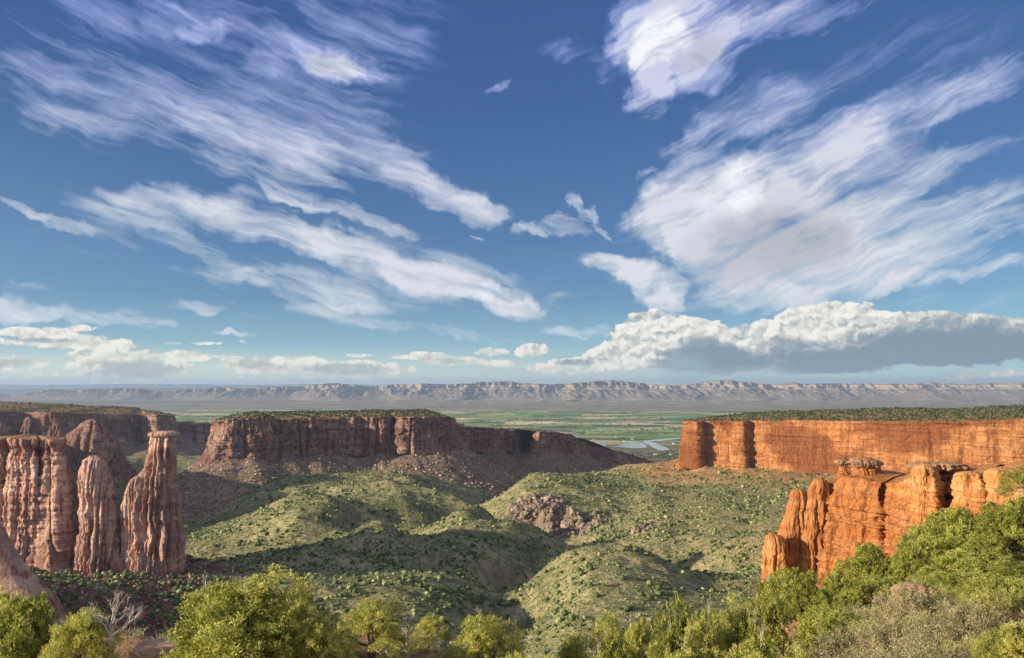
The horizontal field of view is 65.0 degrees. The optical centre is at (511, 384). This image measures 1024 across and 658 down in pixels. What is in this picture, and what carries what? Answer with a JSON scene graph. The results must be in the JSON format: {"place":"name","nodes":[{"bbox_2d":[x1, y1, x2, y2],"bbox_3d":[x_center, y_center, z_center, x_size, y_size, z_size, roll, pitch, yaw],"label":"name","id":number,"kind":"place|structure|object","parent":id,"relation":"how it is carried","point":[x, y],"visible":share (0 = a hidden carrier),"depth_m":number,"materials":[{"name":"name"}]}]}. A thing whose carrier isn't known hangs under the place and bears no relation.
{"place":"outdoors","nodes":[
{"label":"outdoors","id":0,"kind":"place"},
{"bbox_2d":[0,388,193,392],"bbox_3d":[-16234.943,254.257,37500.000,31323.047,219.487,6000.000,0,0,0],"label":"blue hills","id":1,"kind":"structure","parent":0,"point":[31,390],"depth_m":36696.86,"materials":[{"name":"stone"}]},
{"bbox_2d":[0,384,383,388],"bbox_3d":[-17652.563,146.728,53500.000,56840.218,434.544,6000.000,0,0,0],"label":"plateau","id":2,"kind":"structure","parent":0,"point":[8,386],"depth_m":52470.19,"materials":[{"name":"stone"}]},
{"bbox_2d":[32,455,835,657],"bbox_3d":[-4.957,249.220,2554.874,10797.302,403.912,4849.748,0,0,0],"label":"canyon floor","id":3,"kind":"structure","parent":0,"point":[321,528],"depth_m":921.47,"materials":[{"name":"plant"}]},
{"bbox_2d":[0,422,9,435],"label":"rock spire","id":4,"kind":"object","parent":3,"relation":"on","point":[4,431],"visible":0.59,"depth_m":1894.34,"materials":[{"name":"stone"}]},
{"bbox_2d":[0,522,66,645],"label":"slickrock ramp","id":5,"kind":"structure","parent":3,"relation":"on","point":[17,574],"depth_m":396.24,"materials":[{"name":"stone"}]},
{"bbox_2d":[0,434,79,571],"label":"cliff butte","id":6,"kind":"object","parent":3,"relation":"on","point":[39,507],"visible":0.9,"depth_m":736.02,"materials":[{"name":"stone"}]},
{"bbox_2d":[71,591,78,598],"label":"juniper shrub","id":7,"kind":"object","parent":3,"relation":"on","point":[75,594],"visible":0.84,"depth_m":517.84,"materials":[{"name":"green plant"}]},
{"bbox_2d":[72,455,121,572],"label":"rock fin","id":8,"kind":"object","parent":3,"relation":"on","point":[98,544],"visible":0.91,"depth_m":731.04,"materials":[{"name":"stone"}]},
{"bbox_2d":[64,419,137,483],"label":"rock butte","id":9,"kind":"object","parent":3,"relation":"on","point":[87,438],"visible":0.73,"depth_m":1473.06,"materials":[{"name":"stone"}]},
{"bbox_2d":[0,402,206,456],"bbox_3d":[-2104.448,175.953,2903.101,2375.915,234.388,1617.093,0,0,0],"label":"rim mesa","id":10,"kind":"structure","parent":3,"relation":"on","point":[130,431],"depth_m":2598.04,"materials":[{"name":"stone"}]},
{"bbox_2d":[0,401,174,414],"bbox_3d":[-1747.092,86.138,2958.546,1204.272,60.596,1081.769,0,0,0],"label":"mesa woodland","id":11,"kind":"object","parent":10,"relation":"on","point":[29,403],"visible":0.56,"depth_m":2738.86,"materials":[{"name":"green plant"}]},
{"bbox_2d":[120,431,186,575],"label":"rock tower","id":12,"kind":"structure","parent":3,"relation":"on","point":[153,538],"depth_m":735.93,"materials":[{"name":"stone"}]},
{"bbox_2d":[48,555,264,635],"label":"shrubs","id":13,"kind":"object","parent":3,"relation":"on","point":[123,593],"visible":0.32,"depth_m":645.71,"materials":[{"name":"plant"}]},
{"bbox_2d":[178,421,213,446],"bbox_3d":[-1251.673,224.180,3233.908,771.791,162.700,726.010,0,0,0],"label":"cliff","id":14,"kind":"structure","parent":3,"relation":"on","point":[198,433],"depth_m":3077.65,"materials":[{"name":"stone"}]},
{"bbox_2d":[177,410,522,519],"bbox_3d":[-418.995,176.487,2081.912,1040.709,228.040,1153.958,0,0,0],"label":"mesa","id":15,"kind":"structure","parent":3,"relation":"on","point":[291,439],"depth_m":1800.01,"materials":[{"name":"stone"}]},
{"bbox_2d":[217,408,453,418],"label":"mesa woodland","id":16,"kind":"object","parent":15,"relation":"on","point":[335,412],"visible":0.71,"depth_m":1907.93,"materials":[{"name":"green plant"}]},
{"bbox_2d":[177,449,519,520],"bbox_3d":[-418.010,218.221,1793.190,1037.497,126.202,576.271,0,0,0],"label":"scree boulders","id":17,"kind":"object","parent":15,"relation":"on","point":[260,470],"visible":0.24,"depth_m":1778.82,"materials":[{"name":"stone"}]},
{"bbox_2d":[177,456,521,518],"bbox_3d":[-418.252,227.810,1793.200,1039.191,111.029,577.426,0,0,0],"label":"slope scrub","id":18,"kind":"object","parent":15,"relation":"on","point":[517,476],"visible":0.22,"depth_m":1763.24,"materials":[{"name":"green plant"}]},
{"bbox_2d":[29,455,835,657],"bbox_3d":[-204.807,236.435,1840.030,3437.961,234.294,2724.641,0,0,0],"label":"canyon scrub","id":19,"kind":"object","parent":3,"relation":"on","point":[62,578],"visible":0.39,"depth_m":951.14,"materials":[{"name":"green plant"}]},
{"bbox_2d":[458,424,652,476],"bbox_3d":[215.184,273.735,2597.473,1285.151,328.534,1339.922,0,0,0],"label":"cliff ridge","id":20,"kind":"structure","parent":3,"relation":"on","point":[504,443],"depth_m":2320.79,"materials":[{"name":"stone"}]},
{"bbox_2d":[485,452,617,476],"bbox_3d":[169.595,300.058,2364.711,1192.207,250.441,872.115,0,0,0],"label":"scree boulders","id":21,"kind":"object","parent":20,"relation":"on","point":[552,464],"visible":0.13,"depth_m":2272.53,"materials":[{"name":"stone"}]},
{"bbox_2d":[497,458,617,474],"bbox_3d":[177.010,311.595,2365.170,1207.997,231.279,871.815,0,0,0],"label":"slope scrub","id":22,"kind":"object","parent":20,"relation":"on","point":[555,467],"visible":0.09,"depth_m":2265.90,"materials":[{"name":"green plant"}]},
{"bbox_2d":[500,492,654,538],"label":"broken crags","id":23,"kind":"structure","parent":3,"relation":"on","point":[530,505],"depth_m":1234.07,"materials":[{"name":"stone"}]},
{"bbox_2d":[399,468,832,586],"bbox_3d":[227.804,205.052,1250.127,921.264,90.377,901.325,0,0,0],"label":"plateau rocks","id":24,"kind":"object","parent":3,"relation":"on","point":[616,515],"visible":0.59,"depth_m":1188.85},
{"bbox_2d":[672,406,1023,473],"bbox_3d":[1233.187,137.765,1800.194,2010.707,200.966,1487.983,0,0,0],"label":"sunlit mesa","id":25,"kind":"structure","parent":3,"relation":"on","point":[794,445],"depth_m":1543.58,"materials":[{"name":"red stone"}]},
{"bbox_2d":[684,404,1023,421],"bbox_3d":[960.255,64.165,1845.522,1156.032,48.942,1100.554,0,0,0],"label":"mesa woodland","id":26,"kind":"object","parent":25,"relation":"on","point":[957,411],"visible":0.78,"depth_m":1660.89,"materials":[{"name":"green plant"}]},
{"bbox_2d":[760,457,1023,631],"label":"sandstone butte","id":27,"kind":"object","parent":3,"relation":"on","point":[824,524],"visible":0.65,"depth_m":220.34,"materials":[{"name":"stone"}]},
{"bbox_2d":[0,380,1023,400],"bbox_3d":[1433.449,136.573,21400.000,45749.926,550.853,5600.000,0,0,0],"label":"desert cliffs","id":28,"kind":"structure","parent":0,"point":[629,391],"depth_m":20207.12,"materials":[{"name":"stone"}]},
{"bbox_2d":[0,0,1023,384],"label":"sky","id":29,"kind":"structure","parent":0,"point":[229,192],"materials":[{"name":"blue"}]},
{"bbox_2d":[1,393,1023,462],"bbox_3d":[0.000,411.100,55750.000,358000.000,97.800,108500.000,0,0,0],"label":"valley plain","id":30,"kind":"structure","parent":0,"point":[612,441],"depth_m":12026.48,"materials":[{"name":"plant"}]},
{"bbox_2d":[152,400,702,459],"bbox_3d":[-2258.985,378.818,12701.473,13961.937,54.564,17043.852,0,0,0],"label":"farmland trees","id":31,"kind":"object","parent":30,"relation":"on","point":[666,457],"visible":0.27,"depth_m":8782.74,"materials":[{"name":"green plant"}]},
{"bbox_2d":[643,438,679,441],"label":"river bend","id":32,"kind":"object","parent":30,"relation":"in","point":[660,439],"visible":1,"depth_m":5848.56,"materials":[{"name":"grey liquid"}]},
{"bbox_2d":[72,518,1023,657],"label":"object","id":33,"kind":"structure","parent":0,"point":[128,646],"depth_m":23.89,"materials":[{"name":"soil"}]},
{"bbox_2d":[0,585,63,657],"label":"juniper tree","id":34,"kind":"object","parent":33,"relation":"on","point":[20,637],"visible":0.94,"depth_m":18.77,"materials":[{"name":"green plant"}]},
{"bbox_2d":[38,601,123,657],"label":"juniper tree","id":35,"kind":"object","parent":33,"relation":"on","point":[73,630],"visible":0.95,"depth_m":17.70,"materials":[{"name":"green plant"}]},
{"bbox_2d":[81,589,147,650],"bbox_3d":[-8.875,5.853,17.958,1.343,2.774,0.750,0,0,-18],"label":"dead snag","id":36,"kind":"object","parent":33,"relation":"on","point":[110,634],"visible":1,"depth_m":17.92,"materials":[{"name":"grey wood"}]},
{"bbox_2d":[129,637,187,657],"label":"boulder","id":37,"kind":"object","parent":33,"relation":"on","point":[152,648],"visible":0.66,"depth_m":19.16,"materials":[{"name":"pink stone"}]},
{"bbox_2d":[158,562,347,657],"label":"juniper tree","id":38,"kind":"object","parent":33,"relation":"on","point":[223,619],"visible":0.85,"depth_m":16.91,"materials":[{"name":"green plant"}]},
{"bbox_2d":[248,582,329,656],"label":"juniper tree","id":39,"kind":"object","parent":33,"relation":"on","point":[310,600],"visible":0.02,"depth_m":19.46,"materials":[{"name":"green plant"}]},
{"bbox_2d":[267,602,328,657],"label":"juniper tree","id":40,"kind":"object","parent":33,"relation":"on","point":[301,632],"visible":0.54,"depth_m":16.80,"materials":[{"name":"green plant"}]},
{"bbox_2d":[292,602,359,657],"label":"juniper tree","id":41,"kind":"object","parent":33,"relation":"on","point":[338,631],"visible":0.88,"depth_m":16.80,"materials":[{"name":"green plant"}]},
{"bbox_2d":[366,593,384,655],"bbox_3d":[-3.840,6.709,22.383,0.556,2.034,0.475,0,0,0],"label":"dead snag","id":42,"kind":"object","parent":33,"relation":"on","point":[377,606],"visible":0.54,"depth_m":22.30,"materials":[{"name":"grey wood"}]},
{"bbox_2d":[338,594,418,657],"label":"juniper tree","id":43,"kind":"object","parent":33,"relation":"on","point":[364,618],"visible":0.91,"depth_m":21.83,"materials":[{"name":"green plant"}]},
{"bbox_2d":[403,612,420,657],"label":"dead snag","id":44,"kind":"object","parent":33,"relation":"on","point":[409,633],"visible":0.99,"depth_m":22.16,"materials":[{"name":"grey wood"}]},
{"bbox_2d":[405,629,435,652],"bbox_3d":[-2.856,7.649,23.979,1.245,0.548,1.104,0,0,5],"label":"brush","id":45,"kind":"object","parent":33,"relation":"on","point":[421,640],"visible":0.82,"depth_m":23.99,"materials":[{"name":"green plant"}]},
{"bbox_2d":[404,612,452,649],"bbox_3d":[-2.709,8.027,26.012,1.619,1.432,1.326,0,0,-7],"label":"juniper tree","id":46,"kind":"object","parent":33,"relation":"on","point":[427,621],"visible":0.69,"depth_m":25.88,"materials":[{"name":"green plant"}]},
{"bbox_2d":[441,607,526,657],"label":"juniper tree","id":47,"kind":"object","parent":33,"relation":"on","point":[482,635],"visible":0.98,"depth_m":24.73,"materials":[{"name":"green plant"}]},
{"bbox_2d":[505,651,532,657],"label":"juniper tree","id":48,"kind":"object","parent":33,"relation":"on","point":[515,656],"visible":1,"depth_m":15.51,"materials":[{"name":"green plant"}]},
{"bbox_2d":[88,545,1023,657],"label":"dry grass","id":49,"kind":"structure","parent":33,"relation":"on","point":[160,636],"depth_m":26.03,"materials":[{"name":"beige plant"}]},
{"bbox_2d":[559,632,587,657],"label":"juniper tree","id":50,"kind":"object","parent":33,"relation":"on","point":[568,649],"visible":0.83,"depth_m":21.81,"materials":[{"name":"green plant"}]},
{"bbox_2d":[590,641,610,657],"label":"juniper tree","id":51,"kind":"object","parent":33,"relation":"on","point":[601,653],"visible":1,"depth_m":16.45,"materials":[{"name":"green plant"}]},
{"bbox_2d":[577,607,632,657],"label":"juniper tree","id":52,"kind":"object","parent":33,"relation":"on","point":[612,650],"visible":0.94,"depth_m":19.89,"materials":[{"name":"green plant"}]},
{"bbox_2d":[620,616,661,657],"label":"juniper tree","id":53,"kind":"object","parent":33,"relation":"on","point":[640,645],"visible":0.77,"depth_m":21.88,"materials":[{"name":"green plant"}]},
{"bbox_2d":[645,639,672,657],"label":"juniper tree","id":54,"kind":"object","parent":33,"relation":"on","point":[650,652],"visible":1,"depth_m":16.96,"materials":[{"name":"green plant"}]},
{"bbox_2d":[649,593,700,657],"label":"juniper tree","id":55,"kind":"object","parent":33,"relation":"on","point":[671,637],"visible":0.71,"depth_m":23.94,"materials":[{"name":"green plant"}]},
{"bbox_2d":[329,594,1023,657],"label":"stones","id":56,"kind":"object","parent":33,"relation":"on","point":[788,630],"visible":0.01,"depth_m":26.32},
{"bbox_2d":[671,642,729,657],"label":"juniper tree","id":57,"kind":"object","parent":33,"relation":"on","point":[690,653],"visible":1,"depth_m":17.59,"materials":[{"name":"green plant"}]},
{"bbox_2d":[681,596,730,657],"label":"juniper tree","id":58,"kind":"object","parent":33,"relation":"on","point":[707,639],"visible":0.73,"depth_m":22.87,"materials":[{"name":"green plant"}]},
{"bbox_2d":[716,592,775,656],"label":"juniper tree","id":59,"kind":"object","parent":33,"relation":"on","point":[741,624],"visible":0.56,"depth_m":24.84,"materials":[{"name":"green plant"}]},
{"bbox_2d":[721,623,780,657],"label":"juniper tree","id":60,"kind":"object","parent":33,"relation":"on","point":[746,652],"visible":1,"depth_m":17.47,"materials":[{"name":"green plant"}]},
{"bbox_2d":[742,587,796,657],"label":"juniper tree","id":61,"kind":"object","parent":33,"relation":"on","point":[774,627],"visible":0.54,"depth_m":36.73,"materials":[{"name":"green plant"}]},
{"bbox_2d":[751,565,802,622],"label":"juniper tree","id":62,"kind":"object","parent":33,"relation":"on","point":[773,582],"visible":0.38,"depth_m":41.86,"materials":[{"name":"green plant"}]},
{"bbox_2d":[778,639,827,657],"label":"juniper tree","id":63,"kind":"object","parent":33,"relation":"on","point":[801,654],"visible":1,"depth_m":16.50,"materials":[{"name":"green plant"}]},
{"bbox_2d":[779,568,833,624],"bbox_3d":[14.718,10.703,39.913,3.171,3.207,2.453,0,0,-44],"label":"juniper tree","id":64,"kind":"object","parent":33,"relation":"on","point":[806,594],"visible":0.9,"depth_m":39.61,"materials":[{"name":"green plant"}]},
{"bbox_2d":[791,600,842,656],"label":"juniper tree","id":65,"kind":"object","parent":33,"relation":"on","point":[805,626],"visible":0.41,"depth_m":32.84,"materials":[{"name":"green plant"}]},
{"bbox_2d":[806,609,831,639],"bbox_3d":[12.006,9.069,30.017,2.140,1.214,1.897,0,0,39],"label":"brush","id":66,"kind":"object","parent":33,"relation":"on","point":[819,626],"visible":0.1,"depth_m":30.25,"materials":[{"name":"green plant"}]},
{"bbox_2d":[822,564,854,604],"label":"juniper tree","id":67,"kind":"object","parent":33,"relation":"on","point":[834,578],"visible":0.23,"depth_m":53.68,"materials":[{"name":"green plant"}]},
{"bbox_2d":[819,609,862,647],"bbox_3d":[11.245,8.269,26.929,1.855,1.433,1.532,0,0,21],"label":"juniper tree","id":68,"kind":"object","parent":33,"relation":"on","point":[828,624],"visible":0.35,"depth_m":26.99,"materials":[{"name":"green plant"}]},
{"bbox_2d":[807,619,889,657],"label":"brush","id":69,"kind":"object","parent":33,"relation":"on","point":[835,641],"visible":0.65,"depth_m":23.87,"materials":[{"name":"green plant"}]},
{"bbox_2d":[832,587,872,612],"bbox_3d":[16.162,10.309,38.115,1.897,1.478,2.297,0,0,19],"label":"juniper tree","id":70,"kind":"object","parent":33,"relation":"on","point":[847,595],"visible":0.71,"depth_m":37.65,"materials":[{"name":"green plant"}]},
{"bbox_2d":[830,602,892,631],"bbox_3d":[12.273,8.255,28.084,2.723,1.181,2.563,0,0,-6],"label":"brush","id":71,"kind":"object","parent":33,"relation":"on","point":[864,614],"visible":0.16,"depth_m":28.13,"materials":[{"name":"brown plant"}]},
{"bbox_2d":[832,541,891,591],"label":"juniper tree","id":72,"kind":"object","parent":33,"relation":"on","point":[874,560],"visible":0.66,"depth_m":57.49,"materials":[{"name":"green plant"}]},
{"bbox_2d":[841,611,890,640],"bbox_3d":[11.625,7.729,25.447,1.906,1.000,2.150,0,0,-26],"label":"brush","id":73,"kind":"object","parent":33,"relation":"on","point":[862,624],"visible":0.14,"depth_m":25.59,"materials":[{"name":"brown plant"}]},
{"bbox_2d":[830,649,902,657],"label":"brush","id":74,"kind":"object","parent":33,"relation":"on","point":[856,655],"visible":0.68,"depth_m":19.10,"materials":[{"name":"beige plant"}]},
{"bbox_2d":[855,573,896,598],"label":"juniper tree","id":75,"kind":"object","parent":33,"relation":"on","point":[871,586],"visible":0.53,"depth_m":43.73,"materials":[{"name":"green plant"}]},
{"bbox_2d":[861,602,895,617],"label":"brush","id":76,"kind":"object","parent":33,"relation":"on","point":[874,609],"visible":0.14,"depth_m":32.95,"materials":[{"name":"green plant"}]},
{"bbox_2d":[842,610,947,657],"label":"brush","id":77,"kind":"object","parent":33,"relation":"on","point":[894,625],"visible":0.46,"depth_m":22.04,"materials":[{"name":"green plant"}]},
{"bbox_2d":[883,556,915,585],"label":"juniper tree","id":78,"kind":"object","parent":33,"relation":"on","point":[898,572],"visible":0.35,"depth_m":49.78,"materials":[{"name":"green plant"}]},
{"bbox_2d":[860,636,955,657],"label":"brush","id":79,"kind":"object","parent":33,"relation":"on","point":[918,654],"visible":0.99,"depth_m":17.30,"materials":[{"name":"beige plant"}]},
{"bbox_2d":[855,572,960,628],"bbox_3d":[12.763,6.958,25.387,3.006,1.704,2.870,0,0,-1],"label":"brush","id":80,"kind":"object","parent":33,"relation":"on","point":[902,604],"visible":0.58,"depth_m":25.39,"materials":[{"name":"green plant"}]},
{"bbox_2d":[890,582,931,601],"bbox_3d":[17.834,9.515,36.001,1.561,1.298,1.573,0,0,0],"label":"boulder","id":81,"kind":"object","parent":33,"relation":"on","point":[927,592],"visible":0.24,"depth_m":35.63,"materials":[{"name":"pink stone"}]},
{"bbox_2d":[890,531,947,576],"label":"juniper tree","id":82,"kind":"object","parent":33,"relation":"on","point":[918,553],"visible":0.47,"depth_m":53.28,"materials":[{"name":"green plant"}]},
{"bbox_2d":[873,612,984,657],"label":"brush","id":83,"kind":"object","parent":33,"relation":"on","point":[934,636],"visible":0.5,"depth_m":20.59,"materials":[{"name":"beige plant"}]},
{"bbox_2d":[902,606,962,638],"bbox_3d":[12.373,7.018,23.504,2.133,1.128,1.891,0,0,26],"label":"brush","id":84,"kind":"object","parent":33,"relation":"on","point":[929,618],"visible":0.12,"depth_m":23.46,"materials":[{"name":"green plant"}]},
{"bbox_2d":[905,567,961,591],"bbox_3d":[19.870,9.389,38.125,3.287,1.431,2.542,0,0,4],"label":"juniper tree","id":85,"kind":"object","parent":33,"relation":"on","point":[923,572],"visible":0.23,"depth_m":38.20,"materials":[{"name":"green plant"}]},
{"bbox_2d":[914,579,968,616],"bbox_3d":[14.832,7.215,26.942,2.451,1.161,2.173,0,0,-5],"label":"brush","id":86,"kind":"object","parent":33,"relation":"on","point":[947,592],"visible":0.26,"depth_m":27.06,"materials":[{"name":"green plant"}]},
{"bbox_2d":[905,505,982,548],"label":"juniper tree","id":87,"kind":"object","parent":33,"relation":"on","point":[947,519],"visible":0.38,"depth_m":61.58,"materials":[{"name":"green plant"}]},
{"bbox_2d":[909,571,981,598],"bbox_3d":[19.912,9.016,36.200,4.110,1.321,3.394,0,0,35],"label":"juniper tree","id":88,"kind":"object","parent":33,"relation":"on","point":[953,579],"visible":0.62,"depth_m":35.89,"materials":[{"name":"green plant"}]},
{"bbox_2d":[894,634,1001,657],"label":"brush","id":89,"kind":"object","parent":33,"relation":"on","point":[962,654],"visible":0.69,"depth_m":17.69,"materials":[{"name":"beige plant"}]},
{"bbox_2d":[938,628,980,656],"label":"brush","id":90,"kind":"object","parent":33,"relation":"on","point":[972,640],"visible":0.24,"depth_m":19.14,"materials":[{"name":"green plant"}]},
{"bbox_2d":[908,593,1016,642],"bbox_3d":[12.730,6.663,22.415,2.969,1.414,2.795,0,0,12],"label":"brush","id":91,"kind":"object","parent":33,"relation":"on","point":[970,618],"visible":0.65,"depth_m":22.36,"materials":[{"name":"green plant"}]},
{"bbox_2d":[938,523,998,559],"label":"juniper tree","id":92,"kind":"object","parent":33,"relation":"on","point":[954,538],"visible":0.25,"depth_m":55.89,"materials":[{"name":"green plant"}]},
{"bbox_2d":[930,548,1009,576],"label":"juniper tree","id":93,"kind":"object","parent":33,"relation":"on","point":[954,561],"visible":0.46,"depth_m":41.91,"materials":[{"name":"green plant"}]},
{"bbox_2d":[951,577,1023,610],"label":"juniper tree","id":94,"kind":"object","parent":33,"relation":"on","point":[995,583],"visible":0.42,"depth_m":24.88,"materials":[{"name":"green plant"}]},
{"bbox_2d":[953,532,1023,562],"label":"juniper tree","id":95,"kind":"object","parent":33,"relation":"on","point":[987,543],"visible":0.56,"depth_m":51.67,"materials":[{"name":"green plant"}]},
{"bbox_2d":[954,500,1023,549],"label":"juniper tree","id":96,"kind":"object","parent":33,"relation":"on","point":[986,522],"visible":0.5,"depth_m":59.59,"materials":[{"name":"green plant"}]},
{"bbox_2d":[954,581,1023,618],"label":"brush","id":97,"kind":"object","parent":33,"relation":"on","point":[988,600],"visible":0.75,"depth_m":23.87,"materials":[{"name":"green plant"}]},
{"bbox_2d":[964,573,1023,602],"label":"juniper tree","id":98,"kind":"object","parent":33,"relation":"on","point":[1018,583],"visible":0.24,"depth_m":29.83,"materials":[{"name":"green plant"}]},
{"bbox_2d":[969,618,1023,657],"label":"juniper tree","id":99,"kind":"object","parent":33,"relation":"on","point":[1008,639],"visible":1,"depth_m":15.92,"materials":[{"name":"green plant"}]},
{"bbox_2d":[981,557,1023,578],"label":"juniper tree","id":100,"kind":"object","parent":33,"relation":"on","point":[1013,567],"visible":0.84,"depth_m":39.85,"materials":[{"name":"green plant"}]},
{"bbox_2d":[993,466,1023,496],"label":"juniper tree","id":101,"kind":"object","parent":33,"relation":"on","point":[1018,476],"visible":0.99,"depth_m":78.42,"materials":[{"name":"green plant"}]},
{"bbox_2d":[994,493,1023,550],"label":"juniper tree","id":102,"kind":"object","parent":33,"relation":"on","point":[1014,509],"visible":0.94,"depth_m":57.83,"materials":[{"name":"green plant"}]},
{"bbox_2d":[617,443,646,447],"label":"lake","id":103,"kind":"structure","parent":0,"point":[633,445],"depth_m":5275.74,"materials":[{"name":"grey liquid"}]},
{"bbox_2d":[643,442,669,450],"bbox_3d":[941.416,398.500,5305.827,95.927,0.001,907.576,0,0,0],"label":"river","id":104,"kind":"structure","parent":0,"point":[656,446],"depth_m":5190.23,"materials":[{"name":"grey liquid"}]},
{"bbox_2d":[360,399,1023,404],"bbox_3d":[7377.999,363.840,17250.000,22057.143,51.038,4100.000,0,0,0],"label":"badlands","id":105,"kind":"structure","parent":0,"point":[736,402],"depth_m":16991.43,"materials":[{"name":"stone"}]},
{"bbox_3d":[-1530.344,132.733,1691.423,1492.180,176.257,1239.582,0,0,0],"label":"mesa","id":106,"kind":"object","parent":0,"visible":0},
{"bbox_2d":[19,417,41,435],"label":"rock spire","id":107,"kind":"object","parent":106,"relation":"on","point":[29,425],"visible":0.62,"depth_m":1890.93,"materials":[{"name":"stone"}]},
{"bbox_2d":[47,423,66,436],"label":"rock spire","id":108,"kind":"object","parent":106,"relation":"on","point":[56,429],"visible":0.56,"depth_m":1889.16,"materials":[{"name":"stone"}]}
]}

